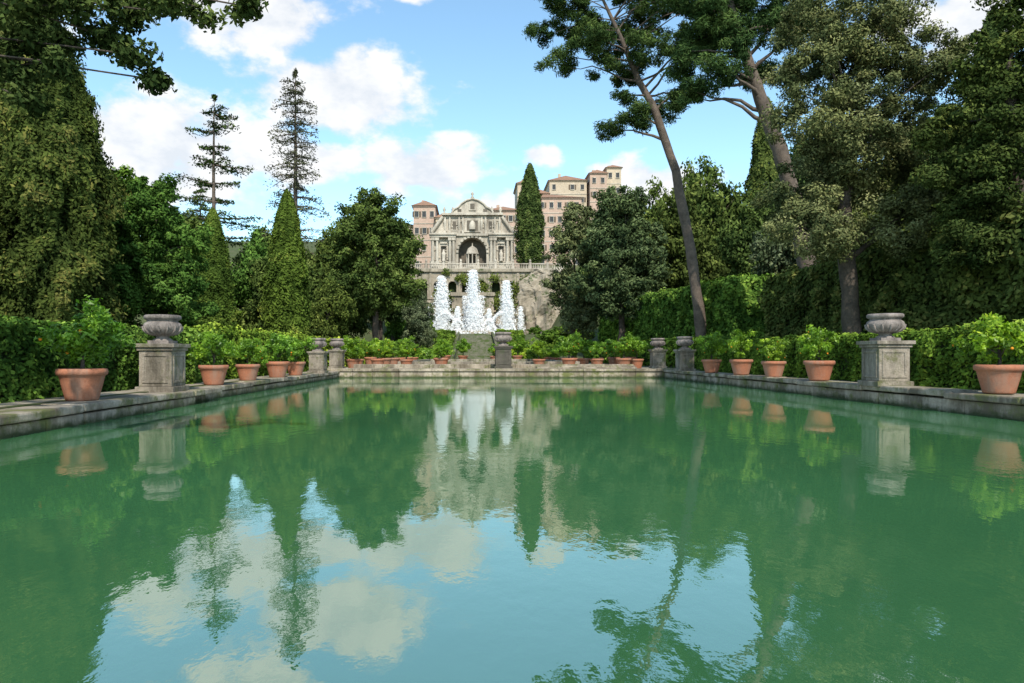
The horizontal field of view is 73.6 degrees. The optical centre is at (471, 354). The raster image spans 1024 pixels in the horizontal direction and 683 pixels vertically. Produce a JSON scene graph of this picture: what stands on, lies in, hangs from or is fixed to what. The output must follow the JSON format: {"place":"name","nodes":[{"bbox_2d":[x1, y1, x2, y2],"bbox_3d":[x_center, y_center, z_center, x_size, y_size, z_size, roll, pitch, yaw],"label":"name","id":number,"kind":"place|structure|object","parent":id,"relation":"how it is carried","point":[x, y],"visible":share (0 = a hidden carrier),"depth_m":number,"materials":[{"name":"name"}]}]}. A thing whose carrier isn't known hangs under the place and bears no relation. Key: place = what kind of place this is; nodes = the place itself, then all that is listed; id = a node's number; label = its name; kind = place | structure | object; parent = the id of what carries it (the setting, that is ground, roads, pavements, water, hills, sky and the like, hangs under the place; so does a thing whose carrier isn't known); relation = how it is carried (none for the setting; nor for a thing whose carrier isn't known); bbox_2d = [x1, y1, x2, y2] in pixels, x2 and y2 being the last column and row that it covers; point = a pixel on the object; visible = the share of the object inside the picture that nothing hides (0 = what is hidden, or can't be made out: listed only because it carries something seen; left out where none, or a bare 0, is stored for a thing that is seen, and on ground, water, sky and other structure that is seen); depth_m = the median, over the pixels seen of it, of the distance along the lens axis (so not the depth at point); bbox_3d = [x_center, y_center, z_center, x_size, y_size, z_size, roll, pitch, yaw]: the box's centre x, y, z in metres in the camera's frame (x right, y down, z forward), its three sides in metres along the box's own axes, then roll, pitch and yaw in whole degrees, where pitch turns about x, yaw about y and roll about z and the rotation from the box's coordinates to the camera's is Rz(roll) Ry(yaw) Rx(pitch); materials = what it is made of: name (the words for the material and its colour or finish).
{"place":"outdoors","nodes":[
{"label":"outdoors","id":0,"kind":"place"},
{"bbox_2d":[0,241,980,408],"bbox_3d":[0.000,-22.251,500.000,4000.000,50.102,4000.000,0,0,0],"label":"ground","id":1,"kind":"structure","parent":0,"point":[233,251],"depth_m":117.69,"materials":[{"name":"green plant"}]},
{"bbox_2d":[0,0,117,318],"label":"cypress tree","id":2,"kind":"object","parent":1,"relation":"on","point":[46,25],"visible":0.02,"depth_m":33.21,"materials":[{"name":"green plant"}]},
{"bbox_2d":[0,55,132,324],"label":"cypress tree","id":3,"kind":"object","parent":1,"relation":"on","point":[81,187],"visible":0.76,"depth_m":29.15,"materials":[{"name":"green plant"}]},
{"bbox_2d":[0,314,223,402],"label":"box hedge","id":4,"kind":"object","parent":1,"relation":"on","point":[29,365],"visible":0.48,"depth_m":16.69,"materials":[{"name":"green plant"}]},
{"bbox_2d":[0,0,268,117],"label":"holm oak tree","id":5,"kind":"object","parent":1,"relation":"on","point":[128,16],"visible":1,"depth_m":9.07,"materials":[{"name":"green plant"}]},
{"bbox_2d":[107,163,169,319],"bbox_3d":[-22.340,-5.528,41.357,7.636,12.077,6.872,0,0,0],"label":"laurel tree","id":6,"kind":"object","parent":1,"relation":"on","point":[123,172],"visible":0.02,"depth_m":41.16,"materials":[{"name":"green plant"}]},
{"bbox_2d":[102,172,220,328],"bbox_3d":[-18.655,-4.816,38.744,8.438,11.500,5.775,0,0,11],"label":"laurel tree","id":7,"kind":"object","parent":1,"relation":"on","point":[173,288],"visible":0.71,"depth_m":37.79,"materials":[{"name":"green plant"}]},
{"bbox_2d":[0,371,339,438],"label":"stone wall","id":8,"kind":"structure","parent":1,"relation":"on","point":[19,421],"depth_m":16.35,"materials":[{"name":"stone"}]},
{"bbox_2d":[33,295,138,400],"bbox_3d":[-8.966,-0.157,16.119,1.954,2.423,1.950,0,0,-6],"label":"potted citrus tree","id":9,"kind":"object","parent":8,"relation":"on","point":[84,343],"visible":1,"depth_m":15.60,"materials":[{"name":"green plant"}]},
{"bbox_2d":[135,314,190,391],"bbox_3d":[-9.150,-0.052,20.200,1.174,2.266,1.174,0,0,0],"label":"stone pedestal with urn","id":10,"kind":"object","parent":8,"relation":"on","point":[162,361],"visible":0.98,"depth_m":19.73,"materials":[{"name":"stone"}]},
{"bbox_2d":[187,331,236,384],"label":"potted citrus tree","id":11,"kind":"object","parent":8,"relation":"on","point":[208,347],"visible":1,"depth_m":23.95,"materials":[{"name":"green plant"}]},
{"bbox_2d":[232,337,268,380],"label":"potted citrus tree","id":12,"kind":"object","parent":8,"relation":"on","point":[244,349],"visible":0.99,"depth_m":27.82,"materials":[{"name":"green plant"}]},
{"bbox_2d":[259,333,292,377],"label":"potted citrus tree","id":13,"kind":"object","parent":8,"relation":"on","point":[275,345],"visible":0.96,"depth_m":31.58,"materials":[{"name":"green plant"}]},
{"bbox_2d":[285,336,318,374],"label":"potted citrus tree","id":14,"kind":"object","parent":8,"relation":"on","point":[295,367],"visible":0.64,"depth_m":35.21,"materials":[{"name":"green plant"}]},
{"bbox_2d":[307,338,328,372],"bbox_3d":[-9.200,0.034,40.800,1.083,2.090,1.083,0,0,2],"label":"stone pedestal with urn","id":15,"kind":"object","parent":8,"relation":"on","point":[318,359],"visible":0.91,"depth_m":40.36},
{"bbox_2d":[164,215,237,316],"bbox_3d":[-25.798,-5.983,62.109,9.154,13.844,8.336,0,0,34],"label":"woodland tree","id":16,"kind":"object","parent":1,"relation":"on","point":[193,221],"visible":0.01,"depth_m":61.72,"materials":[{"name":"green plant"}]},
{"bbox_2d":[185,185,233,257],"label":"fir tree","id":17,"kind":"object","parent":1,"relation":"on","point":[201,190],"visible":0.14,"depth_m":97.70,"materials":[{"name":"plant"}]},
{"bbox_2d":[190,207,238,328],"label":"cypress tree","id":18,"kind":"object","parent":1,"relation":"on","point":[219,292],"visible":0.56,"depth_m":49.30,"materials":[{"name":"green plant"}]},
{"bbox_2d":[174,94,262,247],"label":"cedar tree","id":19,"kind":"object","parent":1,"relation":"on","point":[214,200],"visible":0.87,"depth_m":79.95,"materials":[{"name":"plant"}]},
{"bbox_2d":[230,225,267,307],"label":"woodland tree","id":20,"kind":"object","parent":1,"relation":"on","point":[243,290],"visible":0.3,"depth_m":76.18,"materials":[{"name":"green plant"}]},
{"bbox_2d":[183,321,315,379],"bbox_3d":[-11.502,0.318,37.055,2.951,3.564,18.428,0,0,0],"label":"box hedge","id":21,"kind":"object","parent":1,"relation":"on","point":[235,335],"visible":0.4,"depth_m":31.54,"materials":[{"name":"green plant"}]},
{"bbox_2d":[230,224,271,309],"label":"woodland tree","id":22,"kind":"object","parent":1,"relation":"on","point":[238,257],"visible":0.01,"depth_m":92.92,"materials":[{"name":"green plant"}]},
{"bbox_2d":[237,232,325,331],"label":"woodland tree","id":23,"kind":"object","parent":1,"relation":"on","point":[250,314],"visible":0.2,"depth_m":70.64,"materials":[{"name":"green plant"}]},
{"bbox_2d":[257,188,312,335],"bbox_3d":[-14.992,-6.001,55.119,4.292,14.982,4.141,0,0,0],"label":"cypress tree","id":24,"kind":"object","parent":1,"relation":"on","point":[285,290],"visible":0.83,"depth_m":53.98,"materials":[{"name":"green plant"}]},
{"bbox_2d":[239,68,330,275],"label":"fir tree","id":25,"kind":"object","parent":1,"relation":"on","point":[294,132],"visible":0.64,"depth_m":84.82,"materials":[{"name":"plant"}]},
{"bbox_2d":[308,275,358,338],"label":"holm oak tree","id":26,"kind":"object","parent":1,"relation":"on","point":[335,317],"visible":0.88,"depth_m":65.24,"materials":[{"name":"green plant"}]},
{"bbox_2d":[305,224,371,338],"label":"woodland tree","id":27,"kind":"object","parent":1,"relation":"on","point":[360,324],"visible":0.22,"depth_m":83.18,"materials":[{"name":"green plant"}]},
{"bbox_2d":[312,336,387,367],"bbox_3d":[-11.843,0.270,69.408,2.910,3.660,45.809,0,0,0],"label":"box hedge","id":28,"kind":"object","parent":1,"relation":"on","point":[327,347],"visible":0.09,"depth_m":55.80,"materials":[{"name":"green plant"}]},
{"bbox_2d":[320,186,428,357],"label":"holm oak tree","id":29,"kind":"object","parent":1,"relation":"on","point":[390,284],"visible":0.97,"depth_m":73.81,"materials":[{"name":"green plant"}]},
{"bbox_2d":[365,250,403,339],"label":"woodland tree","id":30,"kind":"object","parent":1,"relation":"on","point":[393,316],"visible":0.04,"depth_m":103.26,"materials":[{"name":"green plant"}]},
{"bbox_2d":[383,321,407,340],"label":"shrub","id":31,"kind":"object","parent":1,"relation":"on","point":[387,334],"visible":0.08,"depth_m":119.34,"materials":[{"name":"green plant"}]},
{"bbox_2d":[390,302,406,340],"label":"woodland tree","id":32,"kind":"object","parent":1,"relation":"on","point":[395,330],"visible":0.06,"depth_m":109.85,"materials":[{"name":"green plant"}]},
{"bbox_2d":[400,291,437,347],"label":"olive tree","id":33,"kind":"object","parent":1,"relation":"on","point":[417,317],"visible":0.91,"depth_m":95.16,"materials":[{"name":"green plant"}]},
{"bbox_2d":[398,348,450,359],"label":"box hedge","id":34,"kind":"object","parent":1,"relation":"on","point":[426,353],"visible":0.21,"depth_m":93.45,"materials":[{"name":"green plant"}]},
{"bbox_2d":[411,200,438,267],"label":"palace wing","id":35,"kind":"structure","parent":1,"relation":"on","point":[424,213],"depth_m":205.00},
{"bbox_2d":[412,211,434,267],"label":"windows","id":36,"kind":"structure","parent":35,"relation":"in","point":[416,214],"depth_m":204.89,"materials":[{"name":"stone"}]},
{"bbox_2d":[429,191,515,267],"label":"organ fountain facade","id":37,"kind":"structure","parent":1,"relation":"on","point":[472,229],"depth_m":174.80,"materials":[{"name":"stone"}]},
{"bbox_2d":[451,332,497,358],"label":"stone steps","id":38,"kind":"structure","parent":1,"relation":"on","point":[481,344],"depth_m":116.30,"materials":[{"name":"stone"}]},
{"bbox_2d":[411,268,559,334],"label":"neptune cascade fountain","id":39,"kind":"object","parent":1,"relation":"on","point":[474,301],"visible":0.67,"depth_m":155.60,"materials":[{"name":"liquid"}]},
{"bbox_2d":[410,259,564,270],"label":"stone balustrade","id":40,"kind":"object","parent":1,"relation":"on","point":[496,266],"visible":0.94,"depth_m":165.35,"materials":[{"name":"stone"}]},
{"bbox_2d":[398,359,579,363],"bbox_3d":[1.350,0.860,71.450,14.700,0.680,33.500,0,0,0],"label":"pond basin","id":41,"kind":"object","parent":1,"relation":"on","point":[475,361],"visible":0.24,"depth_m":54.74,"materials":[{"name":"stone"}]},
{"bbox_2d":[327,364,673,377],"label":"stone wall","id":42,"kind":"structure","parent":1,"relation":"on","point":[490,367],"depth_m":45.00,"materials":[{"name":"stone"}]},
{"bbox_2d":[328,338,345,367],"bbox_3d":[-9.100,-0.094,46.000,1.049,2.024,1.049,0,0,0],"label":"stone pedestal with urn","id":43,"kind":"object","parent":42,"relation":"on","point":[336,356],"visible":0.98,"depth_m":45.58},
{"bbox_2d":[493,332,512,368],"bbox_3d":[2.100,-0.310,46.000,1.277,2.464,1.277,0,0,0],"label":"stone pedestal with urn","id":44,"kind":"object","parent":42,"relation":"on","point":[503,355],"visible":0.99,"depth_m":45.48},
{"bbox_2d":[648,338,667,367],"bbox_3d":[12.900,-0.126,47.400,1.083,2.090,1.083,0,0,1],"label":"stone pedestal with urn","id":45,"kind":"object","parent":42,"relation":"on","point":[657,356],"visible":0.98,"depth_m":46.96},
{"bbox_2d":[493,205,518,267],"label":"palace wing","id":46,"kind":"structure","parent":1,"relation":"on","point":[509,215],"depth_m":205.00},
{"bbox_2d":[513,163,545,267],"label":"cypress tree","id":47,"kind":"object","parent":1,"relation":"on","point":[529,245],"visible":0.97,"depth_m":169.88,"materials":[{"name":"green plant"}]},
{"bbox_2d":[511,348,561,359],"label":"box hedge","id":48,"kind":"object","parent":1,"relation":"on","point":[527,354],"visible":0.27,"depth_m":93.46,"materials":[{"name":"green plant"}]},
{"bbox_2d":[512,272,564,331],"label":"rock outcrop","id":49,"kind":"object","parent":1,"relation":"on","point":[538,310],"visible":0.5,"depth_m":152.12,"materials":[{"name":"stone"}]},
{"bbox_2d":[534,326,557,342],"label":"shrub","id":50,"kind":"object","parent":1,"relation":"on","point":[540,337],"visible":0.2,"depth_m":121.15,"materials":[{"name":"green plant"}]},
{"bbox_2d":[520,195,583,264],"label":"palace wing","id":51,"kind":"structure","parent":1,"relation":"on","point":[552,207],"depth_m":212.00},
{"bbox_2d":[541,202,578,264],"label":"windows","id":52,"kind":"structure","parent":51,"relation":"in","point":[551,219],"depth_m":211.91,"materials":[{"name":"stone"}]},
{"bbox_2d":[543,174,587,220],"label":"stone villa","id":53,"kind":"object","parent":1,"relation":"on","point":[568,186],"visible":0.16,"depth_m":238.00,"materials":[{"name":"paint"}]},
{"bbox_2d":[538,201,601,357],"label":"oak tree","id":54,"kind":"object","parent":1,"relation":"on","point":[575,306],"visible":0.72,"depth_m":78.26,"materials":[{"name":"green plant"}]},
{"bbox_2d":[544,325,595,344],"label":"shrub","id":55,"kind":"object","parent":1,"relation":"on","point":[549,338],"visible":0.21,"depth_m":115.62,"materials":[{"name":"green plant"}]},
{"bbox_2d":[585,170,607,220],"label":"stone villa","id":56,"kind":"object","parent":1,"relation":"on","point":[597,179],"visible":0.3,"depth_m":236.00,"materials":[{"name":"pink paint"}]},
{"bbox_2d":[603,165,622,204],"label":"stone villa","id":57,"kind":"object","parent":1,"relation":"on","point":[614,175],"visible":0.25,"depth_m":238.00,"materials":[{"name":"paint"}]},
{"bbox_2d":[522,0,713,336],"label":"pine tree","id":58,"kind":"object","parent":1,"relation":"on","point":[595,32],"visible":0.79,"depth_m":49.73,"materials":[{"name":"green plant"}]},
{"bbox_2d":[563,184,673,341],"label":"holm oak tree","id":59,"kind":"object","parent":1,"relation":"on","point":[613,247],"visible":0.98,"depth_m":73.22,"materials":[{"name":"green plant"}]},
{"bbox_2d":[597,291,658,342],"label":"terrace hedge","id":60,"kind":"object","parent":1,"relation":"on","point":[607,329],"visible":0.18,"depth_m":99.58,"materials":[{"name":"green plant"}]},
{"bbox_2d":[584,335,720,368],"bbox_3d":[16.063,0.275,68.997,2.524,3.651,46.468,0,0,0],"label":"box hedge","id":61,"kind":"object","parent":1,"relation":"on","point":[670,345],"visible":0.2,"depth_m":53.07,"materials":[{"name":"green plant"}]},
{"bbox_2d":[642,174,672,223],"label":"woodland tree","id":62,"kind":"object","parent":1,"relation":"on","point":[652,214],"visible":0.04,"depth_m":102.66,"materials":[{"name":"green plant"}]},
{"bbox_2d":[631,181,730,289],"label":"woodland tree","id":63,"kind":"object","parent":1,"relation":"on","point":[669,219],"visible":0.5,"depth_m":77.35,"materials":[{"name":"green plant"}]},
{"bbox_2d":[671,158,700,208],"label":"woodland tree","id":64,"kind":"object","parent":1,"relation":"on","point":[687,170],"visible":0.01,"depth_m":112.66,"materials":[{"name":"green plant"}]},
{"bbox_2d":[631,273,773,341],"bbox_3d":[19.079,-2.841,59.938,4.058,7.683,29.072,0,0,0],"label":"terrace hedge","id":65,"kind":"object","parent":1,"relation":"on","point":[731,302],"visible":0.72,"depth_m":50.28,"materials":[{"name":"green plant"}]},
{"bbox_2d":[672,153,754,280],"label":"woodland tree","id":66,"kind":"object","parent":1,"relation":"on","point":[717,209],"visible":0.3,"depth_m":86.52,"materials":[{"name":"green plant"}]},
{"bbox_2d":[653,0,822,276],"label":"pine tree","id":67,"kind":"object","parent":1,"relation":"on","point":[719,25],"visible":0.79,"depth_m":39.60,"materials":[{"name":"green plant"}]},
{"bbox_2d":[714,191,795,275],"bbox_3d":[27.885,-8.674,66.159,9.524,14.634,8.504,0,0,-26],"label":"woodland tree","id":68,"kind":"object","parent":1,"relation":"on","point":[735,237],"visible":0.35,"depth_m":64.27,"materials":[{"name":"green plant"}]},
{"bbox_2d":[739,96,778,270],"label":"cypress tree","id":69,"kind":"object","parent":1,"relation":"on","point":[762,171],"visible":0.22,"depth_m":93.68,"materials":[{"name":"green plant"}]},
{"bbox_2d":[738,131,840,269],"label":"woodland tree","id":70,"kind":"object","parent":1,"relation":"on","point":[792,159],"visible":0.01,"depth_m":76.68,"materials":[{"name":"green plant"}]},
{"bbox_2d":[748,210,831,276],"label":"woodland tree","id":71,"kind":"object","parent":1,"relation":"on","point":[775,258],"visible":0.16,"depth_m":53.47,"materials":[{"name":"green plant"}]},
{"bbox_2d":[662,369,1023,420],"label":"stone wall","id":72,"kind":"structure","parent":1,"relation":"on","point":[976,402],"depth_m":20.49,"materials":[{"name":"stone"}]},
{"bbox_2d":[673,336,696,370],"bbox_3d":[12.900,-0.076,41.400,1.083,2.090,1.083,0,0,0],"label":"stone pedestal with urn","id":73,"kind":"object","parent":72,"relation":"on","point":[684,357],"visible":0.99,"depth_m":40.96,"materials":[{"name":"stone"}]},
{"bbox_2d":[694,330,727,372],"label":"potted citrus tree","id":74,"kind":"object","parent":72,"relation":"on","point":[711,365],"visible":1,"depth_m":36.48,"materials":[{"name":"green plant"}]},
{"bbox_2d":[727,328,757,374],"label":"potted citrus tree","id":75,"kind":"object","parent":72,"relation":"on","point":[743,344],"visible":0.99,"depth_m":32.57,"materials":[{"name":"green plant"}]},
{"bbox_2d":[757,336,790,376],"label":"potted citrus tree","id":76,"kind":"object","parent":72,"relation":"on","point":[772,367],"visible":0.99,"depth_m":29.01,"materials":[{"name":"green plant"}]},
{"bbox_2d":[797,324,843,380],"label":"potted citrus tree","id":77,"kind":"object","parent":72,"relation":"on","point":[818,370],"visible":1,"depth_m":25.29,"materials":[{"name":"green plant"}]},
{"bbox_2d":[856,313,915,386],"bbox_3d":[12.950,-0.162,21.400,1.174,2.266,1.174,0,0,0],"label":"stone pedestal with urn","id":78,"kind":"object","parent":72,"relation":"on","point":[885,357],"visible":0.98,"depth_m":20.93,"materials":[{"name":"stone"}]},
{"bbox_2d":[949,311,1023,393],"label":"potted citrus tree","id":79,"kind":"object","parent":72,"relation":"on","point":[1006,338],"visible":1,"depth_m":16.66,"materials":[{"name":"green plant"}]},
{"bbox_2d":[697,319,1023,393],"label":"box hedge","id":80,"kind":"object","parent":1,"relation":"on","point":[936,360],"visible":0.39,"depth_m":23.04,"materials":[{"name":"green plant"}]},
{"bbox_2d":[749,0,978,333],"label":"olive tree","id":81,"kind":"object","parent":1,"relation":"on","point":[858,129],"visible":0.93,"depth_m":28.96,"materials":[{"name":"green plant"}]},
{"bbox_2d":[757,203,1023,337],"bbox_3d":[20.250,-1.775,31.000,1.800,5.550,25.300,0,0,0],"label":"hedge","id":82,"kind":"object","parent":1,"relation":"on","point":[896,302],"depth_m":31.12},
{"bbox_2d":[853,161,947,250],"bbox_3d":[30.195,-7.762,45.979,8.504,12.231,9.524,0,0,16],"label":"woodland tree","id":83,"kind":"object","parent":1,"relation":"on","point":[876,246],"visible":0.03,"depth_m":46.23,"materials":[{"name":"green plant"}]},
{"bbox_2d":[908,0,1023,272],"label":"holm oak tree","id":84,"kind":"object","parent":1,"relation":"on","point":[981,169],"visible":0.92,"depth_m":24.57,"materials":[{"name":"green plant"}]},
{"bbox_2d":[966,9,1008,210],"bbox_3d":[32.026,-11.704,42.078,4.636,19.334,4.672,0,0,-4],"label":"cypress tree","id":85,"kind":"object","parent":1,"relation":"on","point":[993,33],"visible":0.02,"depth_m":41.51,"materials":[{"name":"green plant"}]},
{"bbox_2d":[0,378,1023,682],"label":"pond water","id":86,"kind":"structure","parent":0,"point":[500,530],"depth_m":5.55,"materials":[{"name":"liquid"}]},
{"bbox_2d":[0,363,1023,406],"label":"gravel path","id":87,"kind":"structure","parent":0,"point":[39,400],"depth_m":18.53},
{"bbox_2d":[339,335,364,367],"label":"potted citrus tree","id":88,"kind":"object","parent":87,"relation":"on","point":[354,349],"visible":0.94,"depth_m":49.60,"materials":[{"name":"green plant"}]},
{"bbox_2d":[364,339,376,363],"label":"potted citrus tree","id":89,"kind":"object","parent":87,"relation":"on","point":[367,359],"visible":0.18,"depth_m":61.61,"materials":[{"name":"green plant"}]},
{"bbox_2d":[367,337,388,363],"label":"potted citrus tree","id":90,"kind":"object","parent":87,"relation":"on","point":[375,348],"visible":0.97,"depth_m":49.71,"materials":[{"name":"green plant"}]},
{"bbox_2d":[375,339,396,363],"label":"potted citrus tree","id":91,"kind":"object","parent":87,"relation":"on","point":[388,360],"visible":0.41,"depth_m":53.65,"materials":[{"name":"green plant"}]},
{"bbox_2d":[392,335,415,363],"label":"potted citrus tree","id":92,"kind":"object","parent":87,"relation":"on","point":[403,349],"visible":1,"depth_m":50.73,"materials":[{"name":"green plant"}]},
{"bbox_2d":[431,339,454,363],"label":"potted citrus tree","id":93,"kind":"object","parent":87,"relation":"on","point":[440,348],"visible":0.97,"depth_m":50.62,"materials":[{"name":"green plant"}]},
{"bbox_2d":[455,338,471,358],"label":"potted citrus tree","id":94,"kind":"object","parent":87,"relation":"on","point":[464,345],"visible":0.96,"depth_m":90.51,"materials":[{"name":"green plant"}]},
{"bbox_2d":[508,335,529,358],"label":"potted citrus tree","id":95,"kind":"object","parent":87,"relation":"on","point":[520,345],"visible":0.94,"depth_m":89.50,"materials":[{"name":"green plant"}]},
{"bbox_2d":[530,337,551,363],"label":"potted citrus tree","id":96,"kind":"object","parent":87,"relation":"on","point":[540,350],"visible":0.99,"depth_m":52.67,"materials":[{"name":"green plant"}]},
{"bbox_2d":[552,331,581,363],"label":"potted citrus tree","id":97,"kind":"object","parent":87,"relation":"on","point":[566,347],"visible":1,"depth_m":49.90,"materials":[{"name":"green plant"}]},
{"bbox_2d":[575,337,597,363],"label":"potted citrus tree","id":98,"kind":"object","parent":87,"relation":"on","point":[583,349],"visible":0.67,"depth_m":57.61,"materials":[{"name":"green plant"}]},
{"bbox_2d":[589,341,606,363],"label":"potted citrus tree","id":99,"kind":"object","parent":87,"relation":"on","point":[594,348],"visible":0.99,"depth_m":52.67,"materials":[{"name":"green plant"}]},
{"bbox_2d":[603,339,619,363],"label":"potted citrus tree","id":100,"kind":"object","parent":87,"relation":"on","point":[610,350],"visible":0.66,"depth_m":63.50,"materials":[{"name":"green plant"}]},
{"bbox_2d":[613,331,637,363],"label":"potted citrus tree","id":101,"kind":"object","parent":87,"relation":"on","point":[624,347],"visible":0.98,"depth_m":50.05,"materials":[{"name":"green plant"}]},
{"bbox_2d":[627,336,647,367],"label":"potted citrus tree","id":102,"kind":"object","parent":87,"relation":"on","point":[640,348],"visible":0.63,"depth_m":50.63,"materials":[{"name":"green plant"}]},
{"bbox_2d":[59,0,1023,241],"label":"sky","id":103,"kind":"structure","parent":0,"point":[437,102],"materials":[{"name":"blue"}]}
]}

